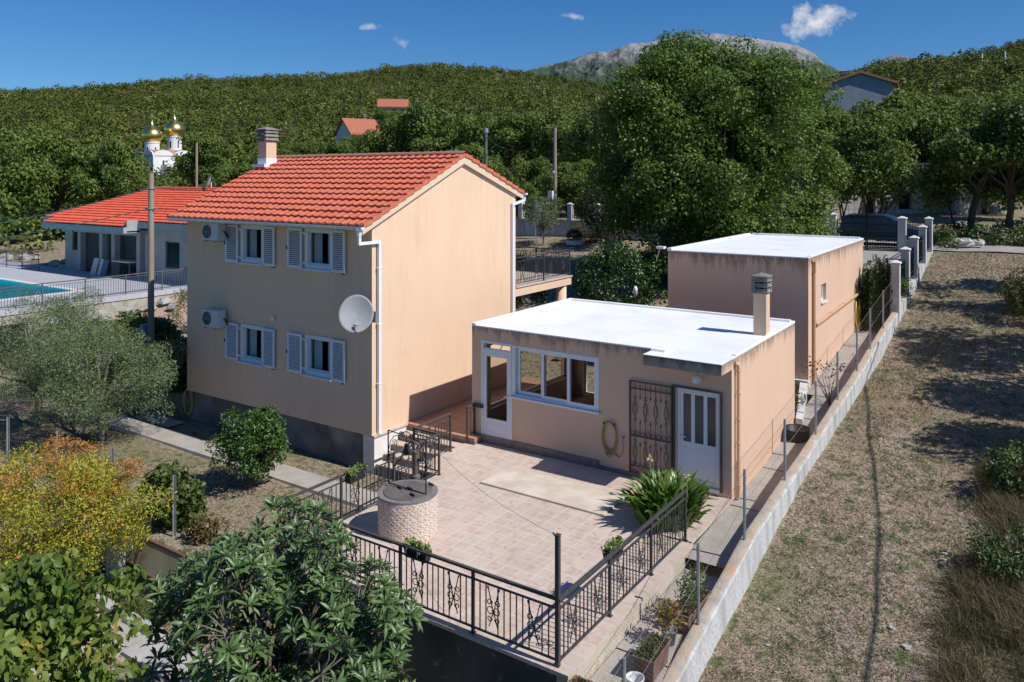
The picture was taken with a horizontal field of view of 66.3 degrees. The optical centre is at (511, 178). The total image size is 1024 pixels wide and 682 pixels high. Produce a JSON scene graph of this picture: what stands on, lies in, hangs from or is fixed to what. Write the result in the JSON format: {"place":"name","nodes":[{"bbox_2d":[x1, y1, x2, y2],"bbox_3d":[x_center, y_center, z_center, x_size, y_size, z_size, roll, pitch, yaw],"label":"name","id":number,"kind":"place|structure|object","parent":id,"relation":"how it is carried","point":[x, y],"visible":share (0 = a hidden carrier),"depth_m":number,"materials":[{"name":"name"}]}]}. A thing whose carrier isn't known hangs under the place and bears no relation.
{"place":"outdoors","nodes":[
{"label":"outdoors","id":0,"kind":"place"},
{"bbox_2d":[10,633,223,681],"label":"yard path","id":1,"kind":"structure","parent":0,"point":[140,653],"depth_m":15.12,"materials":[{"name":"concrete"}]},
{"bbox_2d":[73,410,377,509],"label":"garden path","id":2,"kind":"structure","parent":0,"point":[295,477],"depth_m":23.29,"materials":[{"name":"concrete"}]},
{"bbox_2d":[274,442,732,679],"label":"terrace paving","id":3,"kind":"structure","parent":0,"point":[479,529],"depth_m":15.32,"materials":[{"name":"tile"}]},
{"bbox_2d":[377,479,437,543],"bbox_3d":[-2.141,6.812,16.124,1.240,0.896,1.240,0,0,34],"label":"water well","id":4,"kind":"object","parent":3,"relation":"on","point":[408,508],"visible":0.98,"depth_m":15.69,"materials":[{"name":"stone"}]},
{"bbox_2d":[386,430,427,493],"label":"well arch","id":5,"kind":"structure","parent":4,"relation":"on","point":[406,451],"depth_m":16.17,"materials":[{"name":"black metal"}]},
{"bbox_2d":[278,413,687,660],"bbox_3d":[-0.459,6.744,16.231,7.190,1.021,6.400,0,0,34],"label":"terrace railing","id":6,"kind":"object","parent":3,"relation":"on","point":[591,571],"visible":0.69,"depth_m":13.28,"materials":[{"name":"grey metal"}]},
{"bbox_2d":[480,466,625,515],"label":"concrete slab","id":7,"kind":"structure","parent":3,"relation":"on","point":[591,500],"depth_m":18.11,"materials":[{"name":"beige concrete"}]},
{"bbox_2d":[552,532,560,667],"bbox_3d":[0.648,6.271,11.683,0.183,1.965,0.094,0,0,45],"label":"clothes post","id":8,"kind":"object","parent":3,"relation":"on","point":[557,536],"visible":1,"depth_m":11.63,"materials":[{"name":"grey metal"}]},
{"bbox_2d":[613,454,717,532],"bbox_3d":[3.323,6.704,16.739,2.238,1.117,2.633,0,0,34],"label":"agapanthus clump","id":9,"kind":"object","parent":3,"relation":"on","point":[656,493],"visible":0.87,"depth_m":16.52,"materials":[{"name":"green plant"}]},
{"bbox_2d":[0,202,1023,681],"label":"ground","id":10,"kind":"structure","parent":0,"point":[16,412],"depth_m":19.12,"materials":[{"name":"brown soil"}]},
{"bbox_2d":[0,279,71,298],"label":"pool basin","id":11,"kind":"object","parent":10,"relation":"in","point":[7,283],"visible":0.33,"depth_m":44.67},
{"bbox_2d":[15,285,118,394],"bbox_3d":[-16.783,6.338,29.666,3.382,4.429,4.275,0,0,34],"label":"olive tree","id":12,"kind":"object","parent":10,"relation":"on","point":[92,300],"visible":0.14,"depth_m":29.87,"materials":[{"name":"green plant"}]},
{"bbox_2d":[0,289,136,426],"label":"olive tree","id":13,"kind":"object","parent":10,"relation":"on","point":[64,316],"visible":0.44,"depth_m":25.93,"materials":[{"name":"green plant"}]},
{"bbox_2d":[5,570,146,662],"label":"yard slab","id":14,"kind":"structure","parent":10,"relation":"on","point":[132,640],"depth_m":15.68,"materials":[{"name":"concrete"}]},
{"bbox_2d":[0,547,153,681],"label":"persimmon tree","id":15,"kind":"object","parent":10,"relation":"on","point":[47,637],"visible":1,"depth_m":9.39,"materials":[{"name":"green plant"}]},
{"bbox_2d":[0,433,177,612],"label":"pomegranate tree","id":16,"kind":"object","parent":10,"relation":"on","point":[85,489],"visible":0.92,"depth_m":16.41,"materials":[{"name":"yellow plant"}]},
{"bbox_2d":[0,292,183,358],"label":"pool retaining wall","id":17,"kind":"structure","parent":10,"relation":"on","point":[112,309],"depth_m":39.16,"materials":[{"name":"concrete"}]},
{"bbox_2d":[0,261,186,315],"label":"pool deck","id":18,"kind":"structure","parent":10,"relation":"on","point":[45,274],"depth_m":44.37,"materials":[{"name":"white concrete"}]},
{"bbox_2d":[0,268,186,307],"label":"pool railing","id":19,"kind":"object","parent":18,"relation":"on","point":[125,277],"visible":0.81,"depth_m":38.92,"materials":[{"name":"grey metal"}]},
{"bbox_2d":[0,315,188,443],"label":"olive tree","id":20,"kind":"object","parent":10,"relation":"on","point":[97,403],"visible":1,"depth_m":23.64,"materials":[{"name":"green plant"}]},
{"bbox_2d":[66,136,148,207],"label":"broadleaf tree","id":21,"kind":"object","parent":10,"relation":"on","point":[95,180],"visible":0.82,"depth_m":69.16,"materials":[{"name":"green plant"}]},
{"bbox_2d":[42,186,220,282],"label":"pool house","id":22,"kind":"structure","parent":10,"relation":"on","point":[125,236],"depth_m":48.56,"materials":[{"name":"red tile"}]},
{"bbox_2d":[81,564,181,627],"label":"yard grass","id":23,"kind":"structure","parent":10,"relation":"on","point":[147,605],"depth_m":16.98,"materials":[{"name":"plant"}]},
{"bbox_2d":[88,518,184,598],"bbox_3d":[-8.572,8.652,17.821,3.600,1.165,0.320,0,0,34],"label":"cold frame","id":24,"kind":"object","parent":10,"relation":"on","point":[152,558],"visible":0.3,"depth_m":17.43,"materials":[{"name":"grey glass"}]},
{"bbox_2d":[90,316,183,388],"bbox_3d":[-14.121,6.839,30.078,4.022,3.070,3.348,0,0,34],"label":"vine tangle","id":25,"kind":"object","parent":10,"relation":"on","point":[161,329],"visible":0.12,"depth_m":30.12,"materials":[{"name":"green plant"}]},
{"bbox_2d":[97,292,186,342],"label":"gravel bank","id":26,"kind":"structure","parent":10,"relation":"on","point":[160,311],"depth_m":39.27,"materials":[{"name":"beige gravel"}]},
{"bbox_2d":[140,173,156,390],"bbox_3d":[-13.442,4.279,28.989,0.631,8.950,0.309,0,0,7],"label":"utility pole","id":27,"kind":"object","parent":10,"relation":"on","point":[148,328],"visible":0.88,"depth_m":28.91,"materials":[{"name":"concrete"}]},
{"bbox_2d":[157,336,186,392],"bbox_3d":[-11.733,6.937,28.967,2.980,2.675,3.243,0,0,34],"label":"vine tangle","id":28,"kind":"object","parent":10,"relation":"on","point":[181,381],"visible":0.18,"depth_m":27.93,"materials":[{"name":"green plant"}]},
{"bbox_2d":[137,459,208,527],"bbox_3d":[-7.968,7.494,18.378,1.972,1.701,1.445,0,0,34],"label":"creeper bush","id":29,"kind":"object","parent":10,"relation":"on","point":[191,489],"visible":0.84,"depth_m":18.11,"materials":[{"name":"green plant"}]},
{"bbox_2d":[0,408,384,658],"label":"lawn grass","id":30,"kind":"structure","parent":10,"relation":"on","point":[203,437],"depth_m":21.68,"materials":[{"name":"brown plant"}]},
{"bbox_2d":[182,512,229,544],"bbox_3d":[-6.889,7.874,17.571,0.918,0.790,0.789,0,0,34],"label":"creeper bush","id":31,"kind":"object","parent":10,"relation":"on","point":[205,534],"visible":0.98,"depth_m":17.44,"materials":[{"name":"brown plant"}]},
{"bbox_2d":[200,161,254,186],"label":"broadleaf tree","id":32,"kind":"object","parent":10,"relation":"on","point":[235,171],"visible":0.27,"depth_m":74.64,"materials":[{"name":"green plant"}]},
{"bbox_2d":[204,404,292,489],"bbox_3d":[-6.802,7.069,20.465,2.093,2.440,2.227,0,0,34],"label":"lemon tree","id":33,"kind":"object","parent":10,"relation":"on","point":[262,426],"visible":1,"depth_m":20.18,"materials":[{"name":"green plant"}]},
{"bbox_2d":[133,493,428,681],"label":"loquat tree","id":34,"kind":"object","parent":10,"relation":"on","point":[222,574],"visible":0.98,"depth_m":10.98,"materials":[{"name":"green plant"}]},
{"bbox_2d":[166,127,572,473],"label":"two storey house","id":35,"kind":"structure","parent":10,"relation":"on","point":[417,249],"depth_m":23.96,"materials":[{"name":"beige paint"}]},
{"bbox_2d":[202,307,228,329],"bbox_3d":[-9.486,4.494,25.137,0.942,0.600,0.479,0,0,34],"label":"air conditioner","id":36,"kind":"object","parent":35,"relation":"attached to","point":[214,318],"visible":1,"depth_m":24.93,"materials":[{"name":"grey"}]},
{"bbox_2d":[202,223,228,241],"bbox_3d":[-9.486,1.724,25.137,0.942,0.600,0.479,0,0,34],"label":"air conditioner","id":37,"kind":"object","parent":35,"relation":"attached to","point":[214,232],"visible":0.99,"depth_m":24.93,"materials":[{"name":"grey"}]},
{"bbox_2d":[224,224,274,267],"bbox_3d":[-8.044,2.114,24.683,2.420,1.640,0.720,0,0,34],"label":"window","id":38,"kind":"structure","parent":35,"relation":"in","point":[262,238],"depth_m":24.67,"materials":[{"name":"white paint"}]},
{"bbox_2d":[224,322,274,369],"bbox_3d":[-8.044,5.224,24.683,2.420,1.620,0.720,0,0,34],"label":"window","id":39,"kind":"structure","parent":35,"relation":"in","point":[262,339],"depth_m":24.67,"materials":[{"name":"white paint"}]},
{"bbox_2d":[286,228,344,274],"bbox_3d":[-5.565,2.114,23.011,2.460,1.640,0.720,0,0,34],"label":"window","id":40,"kind":"structure","parent":35,"relation":"in","point":[329,244],"depth_m":23.02,"materials":[{"name":"white paint"}]},
{"bbox_2d":[286,332,344,383],"bbox_3d":[-5.565,5.224,23.011,2.460,1.620,0.720,0,0,34],"label":"window","id":41,"kind":"structure","parent":35,"relation":"in","point":[329,353],"depth_m":23.02,"materials":[{"name":"white paint"}]},
{"bbox_2d":[338,295,376,332],"bbox_3d":[-4.109,3.634,21.052,0.934,0.985,1.190,0,0,34],"label":"satellite dish","id":42,"kind":"object","parent":35,"relation":"attached to","point":[357,313],"visible":1,"depth_m":21.08,"materials":[{"name":"paint"}]},
{"bbox_2d":[516,246,569,283],"bbox_3d":[-0.748,3.293,30.456,4.720,1.021,3.940,0,0,34],"label":"balcony railing","id":43,"kind":"object","parent":35,"relation":"on","point":[562,262],"visible":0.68,"depth_m":30.05,"materials":[{"name":"grey metal"}]},
{"bbox_2d":[276,472,555,681],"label":"terrace retaining wall","id":44,"kind":"structure","parent":10,"relation":"on","point":[438,654],"depth_m":12.70,"materials":[{"name":"concrete"}]},
{"bbox_2d":[376,430,463,480],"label":"garden steps","id":45,"kind":"structure","parent":10,"relation":"on","point":[401,442],"depth_m":21.55,"materials":[{"name":"concrete"}]},
{"bbox_2d":[407,426,480,444],"bbox_3d":[-0.251,7.659,24.665,2.460,0.990,6.385,0,0,34],"label":"walkway base","id":46,"kind":"object","parent":10,"relation":"on","point":[455,439],"visible":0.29,"depth_m":21.72,"materials":[{"name":"concrete"}]},
{"bbox_2d":[407,377,574,441],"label":"walkway paving","id":47,"kind":"structure","parent":46,"relation":"on","point":[458,411],"depth_m":23.32,"materials":[{"name":"beige tile"}]},
{"bbox_2d":[446,111,519,178],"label":"broadleaf tree","id":48,"kind":"object","parent":10,"relation":"on","point":[469,127],"visible":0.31,"depth_m":79.97,"materials":[{"name":"green plant"}]},
{"bbox_2d":[475,109,541,178],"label":"broadleaf tree","id":49,"kind":"object","parent":10,"relation":"on","point":[508,131],"visible":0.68,"depth_m":74.36,"materials":[{"name":"green plant"}]},
{"bbox_2d":[522,194,564,244],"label":"olive tree","id":50,"kind":"object","parent":10,"relation":"on","point":[549,217],"visible":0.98,"depth_m":49.03,"materials":[{"name":"green plant"}]},
{"bbox_2d":[577,187,623,245],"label":"laurel tree","id":51,"kind":"object","parent":10,"relation":"on","point":[594,218],"visible":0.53,"depth_m":46.91,"materials":[{"name":"green plant"}]},
{"bbox_2d":[568,239,667,305],"bbox_3d":[4.728,4.494,34.549,4.033,3.516,4.311,0,0,-29],"label":"hedge bush","id":52,"kind":"object","parent":10,"relation":"on","point":[611,255],"visible":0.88,"depth_m":34.28,"materials":[{"name":"green plant"}]},
{"bbox_2d":[556,557,684,681],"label":"stone faced wall","id":53,"kind":"structure","parent":10,"relation":"on","point":[594,662],"depth_m":13.04,"materials":[{"name":"stone"}]},
{"bbox_2d":[471,273,794,506],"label":"annex building","id":54,"kind":"structure","parent":10,"relation":"on","point":[720,424],"depth_m":19.83,"materials":[{"name":"paint"}]},
{"bbox_2d":[481,340,511,440],"bbox_3d":[-0.391,5.764,21.401,1.020,2.600,0.239,0,0,34],"label":"glazed door","id":55,"kind":"structure","parent":54,"relation":"in","point":[498,428],"depth_m":21.40,"materials":[{"name":"white plastic"}]},
{"bbox_2d":[509,345,600,414],"bbox_3d":[1.108,5.184,20.350,2.700,1.400,0.230,0,0,34],"label":"sliding window","id":56,"kind":"structure","parent":54,"relation":"in","point":[516,391],"depth_m":20.43,"materials":[{"name":"white plastic"}]},
{"bbox_2d":[678,388,719,493],"bbox_3d":[4.327,6.059,18.202,1.040,2.270,0.150,0,0,34],"label":"utility door","id":57,"kind":"structure","parent":54,"relation":"in","point":[698,411],"depth_m":18.18,"materials":[{"name":"white plastic"}]},
{"bbox_2d":[516,202,796,241],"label":"front garden fence","id":58,"kind":"object","parent":10,"relation":"on","point":[525,228],"visible":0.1,"depth_m":51.54,"materials":[{"name":"white paint"}]},
{"bbox_2d":[585,28,854,273],"bbox_3d":[10.092,-1.087,38.127,13.239,12.788,10.395,0,0,0],"label":"oak tree","id":59,"kind":"object","parent":10,"relation":"on","point":[666,113],"visible":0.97,"depth_m":35.94,"materials":[{"name":"green plant"}]},
{"bbox_2d":[667,233,863,397],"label":"garage building","id":60,"kind":"structure","parent":10,"relation":"on","point":[815,293],"depth_m":26.53,"materials":[{"name":"beige paint"}]},
{"bbox_2d":[662,312,897,681],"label":"boundary wall","id":61,"kind":"structure","parent":10,"relation":"on","point":[705,635],"depth_m":15.42,"materials":[{"name":"grey concrete"}]},
{"bbox_2d":[611,280,892,681],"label":"fence","id":62,"kind":"object","parent":61,"relation":"on","point":[624,662],"visible":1,"depth_m":15.09,"materials":[{"name":"metal"}]},
{"bbox_2d":[822,137,886,220],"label":"stemmed tree","id":63,"kind":"object","parent":10,"relation":"on","point":[856,191],"visible":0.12,"depth_m":48.85,"materials":[{"name":"green plant"}]},
{"bbox_2d":[699,251,1023,681],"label":"grass","id":64,"kind":"structure","parent":10,"relation":"on","point":[974,256],"depth_m":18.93,"materials":[{"name":"beige plant"}]},
{"bbox_2d":[804,105,924,213],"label":"stemmed tree","id":65,"kind":"object","parent":10,"relation":"on","point":[891,166],"visible":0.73,"depth_m":47.00,"materials":[{"name":"green plant"}]},
{"bbox_2d":[859,254,892,329],"bbox_3d":[14.584,4.557,31.184,1.648,3.139,1.540,0,0,-12],"label":"yew bush","id":66,"kind":"object","parent":10,"relation":"on","point":[874,287],"visible":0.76,"depth_m":30.84,"materials":[{"name":"green plant"}]},
{"bbox_2d":[788,163,1006,216],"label":"stone house","id":67,"kind":"structure","parent":10,"relation":"on","point":[908,206],"depth_m":57.08,"materials":[{"name":"grey stone"}]},
{"bbox_2d":[889,216,933,322],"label":"white garden wall","id":68,"kind":"structure","parent":10,"relation":"on","point":[915,258],"depth_m":34.35,"materials":[{"name":"paint"}]},
{"bbox_2d":[828,211,907,251],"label":"double gate","id":69,"kind":"structure","parent":68,"relation":"attached to","point":[901,233],"depth_m":40.83,"materials":[{"name":"metal"}]},
{"bbox_2d":[911,161,971,224],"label":"stemmed tree","id":70,"kind":"object","parent":10,"relation":"on","point":[945,187],"visible":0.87,"depth_m":46.33,"materials":[{"name":"green plant"}]},
{"bbox_2d":[933,217,1023,248],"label":"roadside scrub","id":71,"kind":"object","parent":10,"relation":"on","point":[952,231],"visible":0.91,"depth_m":42.11,"materials":[{"name":"green plant"}]},
{"bbox_2d":[935,89,1023,214],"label":"broadleaf tree","id":72,"kind":"object","parent":10,"relation":"on","point":[966,111],"visible":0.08,"depth_m":56.22,"materials":[{"name":"green plant"}]},
{"bbox_2d":[962,101,1023,230],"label":"stemmed tree","id":73,"kind":"object","parent":10,"relation":"on","point":[1011,184],"visible":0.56,"depth_m":43.42,"materials":[{"name":"green plant"}]},
{"bbox_2d":[966,519,1023,584],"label":"field scrub","id":74,"kind":"object","parent":10,"relation":"on","point":[990,547],"visible":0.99,"depth_m":14.29,"materials":[{"name":"green plant"}]},
{"bbox_2d":[978,438,1023,497],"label":"field scrub","id":75,"kind":"object","parent":10,"relation":"on","point":[1006,467],"visible":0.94,"depth_m":16.92,"materials":[{"name":"green plant"}]},
{"bbox_2d":[996,267,1023,319],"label":"field bush","id":76,"kind":"object","parent":10,"relation":"on","point":[1016,298],"visible":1,"depth_m":29.80,"materials":[{"name":"green plant"}]},
{"bbox_2d":[0,48,1023,245],"bbox_3d":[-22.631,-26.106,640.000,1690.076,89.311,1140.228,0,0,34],"label":"hills","id":77,"kind":"structure","parent":0,"point":[19,240],"depth_m":342.87,"materials":[{"name":"green plant"}]},
{"bbox_2d":[0,125,59,245],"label":"broadleaf tree","id":78,"kind":"object","parent":77,"relation":"on","point":[21,182],"visible":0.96,"depth_m":65.04,"materials":[{"name":"green plant"}]},
{"bbox_2d":[14,125,102,234],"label":"broadleaf tree","id":79,"kind":"object","parent":77,"relation":"on","point":[52,145],"visible":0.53,"depth_m":72.57,"materials":[{"name":"green plant"}]},
{"bbox_2d":[133,109,190,174],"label":"orthodox church","id":80,"kind":"structure","parent":77,"relation":"on","point":[152,137],"depth_m":156.95,"materials":[{"name":"white paint"}]},
{"bbox_2d":[176,131,233,183],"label":"broadleaf tree","id":81,"kind":"object","parent":77,"relation":"on","point":[213,150],"visible":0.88,"depth_m":108.69,"materials":[{"name":"green plant"}]},
{"bbox_2d":[312,140,358,154],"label":"broadleaf tree","id":82,"kind":"object","parent":77,"relation":"on","point":[335,148],"visible":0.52,"depth_m":118.85,"materials":[{"name":"green plant"}]},
{"bbox_2d":[333,114,381,144],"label":"hillside house","id":83,"kind":"structure","parent":77,"relation":"on","point":[348,127],"depth_m":148.54,"materials":[{"name":"orange tile"}]},
{"bbox_2d":[355,113,417,152],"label":"broadleaf tree","id":84,"kind":"object","parent":77,"relation":"on","point":[375,140],"visible":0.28,"depth_m":90.21,"materials":[{"name":"green plant"}]},
{"bbox_2d":[386,97,459,152],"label":"broadleaf tree","id":85,"kind":"object","parent":77,"relation":"on","point":[423,118],"visible":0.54,"depth_m":85.42,"materials":[{"name":"green plant"}]},
{"bbox_2d":[446,142,508,175],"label":"broadleaf tree","id":86,"kind":"object","parent":77,"relation":"on","point":[475,150],"visible":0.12,"depth_m":64.96,"materials":[{"name":"green plant"}]},
{"bbox_2d":[0,157,1022,253],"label":"undergrowth","id":87,"kind":"object","parent":77,"relation":"on","point":[37,220],"visible":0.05,"depth_m":62.34,"materials":[{"name":"green plant"}]},
{"bbox_2d":[0,38,1023,207],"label":"hill woodland","id":88,"kind":"object","parent":77,"relation":"on","point":[946,80],"visible":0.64,"depth_m":327.39,"materials":[{"name":"green plant"}]},
{"bbox_2d":[498,156,557,217],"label":"broadleaf tree","id":89,"kind":"object","parent":77,"relation":"on","point":[521,179],"visible":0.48,"depth_m":57.58,"materials":[{"name":"green plant"}]},
{"bbox_2d":[525,105,593,211],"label":"broadleaf tree","id":90,"kind":"object","parent":77,"relation":"on","point":[558,118],"visible":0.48,"depth_m":70.72,"materials":[{"name":"green plant"}]},
{"bbox_2d":[537,158,596,212],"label":"broadleaf tree","id":91,"kind":"object","parent":77,"relation":"on","point":[568,171],"visible":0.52,"depth_m":53.51,"materials":[{"name":"green plant"}]},
{"bbox_2d":[562,172,610,217],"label":"broadleaf tree","id":92,"kind":"object","parent":77,"relation":"on","point":[577,196],"visible":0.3,"depth_m":51.89,"materials":[{"name":"green plant"}]},
{"bbox_2d":[557,110,627,183],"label":"broadleaf tree","id":93,"kind":"object","parent":77,"relation":"on","point":[583,127],"visible":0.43,"depth_m":65.42,"materials":[{"name":"green plant"}]},
{"bbox_2d":[815,70,898,114],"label":"grey house","id":94,"kind":"structure","parent":77,"relation":"on","point":[855,87],"depth_m":95.58,"materials":[{"name":"brown tile"}]},
{"bbox_2d":[850,91,954,174],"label":"broadleaf tree","id":95,"kind":"object","parent":77,"relation":"on","point":[918,133],"visible":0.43,"depth_m":58.49,"materials":[{"name":"green plant"}]},
{"bbox_2d":[911,94,963,155],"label":"broadleaf tree","id":96,"kind":"object","parent":77,"relation":"on","point":[947,103],"visible":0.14,"depth_m":65.07,"materials":[{"name":"green plant"}]},
{"bbox_2d":[0,0,1023,91],"label":"sky","id":97,"kind":"structure","parent":0,"point":[50,43],"materials":[{"name":"blue"}]},
{"bbox_2d":[526,33,910,84],"bbox_3d":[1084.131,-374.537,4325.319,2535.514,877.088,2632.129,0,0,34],"label":"mountains","id":98,"kind":"structure","parent":0,"point":[599,66],"depth_m":4313.19,"materials":[{"name":"stone"}]},
{"bbox_2d":[590,325,878,681],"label":"side path","id":99,"kind":"structure","parent":0,"point":[606,671],"depth_m":16.84,"materials":[{"name":"concrete"}]},
{"bbox_2d":[632,631,671,681],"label":"planter box","id":100,"kind":"object","parent":99,"relation":"on","point":[655,662],"visible":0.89,"depth_m":12.01,"materials":[{"name":"brown plastic"}]},
{"bbox_2d":[651,598,688,646],"bbox_3d":[2.544,7.227,12.754,0.583,0.754,0.635,0,0,34],"label":"potted plant","id":101,"kind":"object","parent":99,"relation":"on","point":[669,612],"visible":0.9,"depth_m":12.74,"materials":[{"name":"green plant"}]},
{"bbox_2d":[674,562,711,633],"bbox_3d":[3.076,7.149,13.461,0.374,0.890,1.040,0,0,35],"label":"potted plant","id":102,"kind":"object","parent":99,"relation":"on","point":[687,612],"visible":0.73,"depth_m":13.30,"materials":[{"name":"green plant"}]},
{"bbox_2d":[863,247,900,268],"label":"driveway","id":103,"kind":"structure","parent":0,"point":[892,255],"depth_m":39.41,"materials":[{"name":"concrete"}]},
{"bbox_2d":[864,240,1023,252],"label":"road","id":104,"kind":"structure","parent":0,"point":[1001,248],"depth_m":40.60,"materials":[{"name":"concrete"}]},
{"bbox_2d":[838,213,917,241],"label":"parked car","id":105,"kind":"object","parent":104,"relation":"on","point":[910,228],"visible":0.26,"depth_m":42.54,"materials":[{"name":"blue paint"}]},
{"bbox_2d":[908,427,1023,681],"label":"tall grass","id":106,"kind":"structure","parent":0,"point":[1008,619],"depth_m":13.33,"materials":[{"name":"green plant"}]},
{"bbox_2d":[961,233,1023,246],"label":"red earth bank","id":107,"kind":"structure","parent":0,"point":[1006,242],"depth_m":42.35,"materials":[{"name":"brown soil"}]},
{"bbox_2d":[927,111,1023,238],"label":"stemmed tree","id":108,"kind":"object","parent":107,"relation":"on","point":[955,149],"visible":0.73,"depth_m":44.07,"materials":[{"name":"green plant"}]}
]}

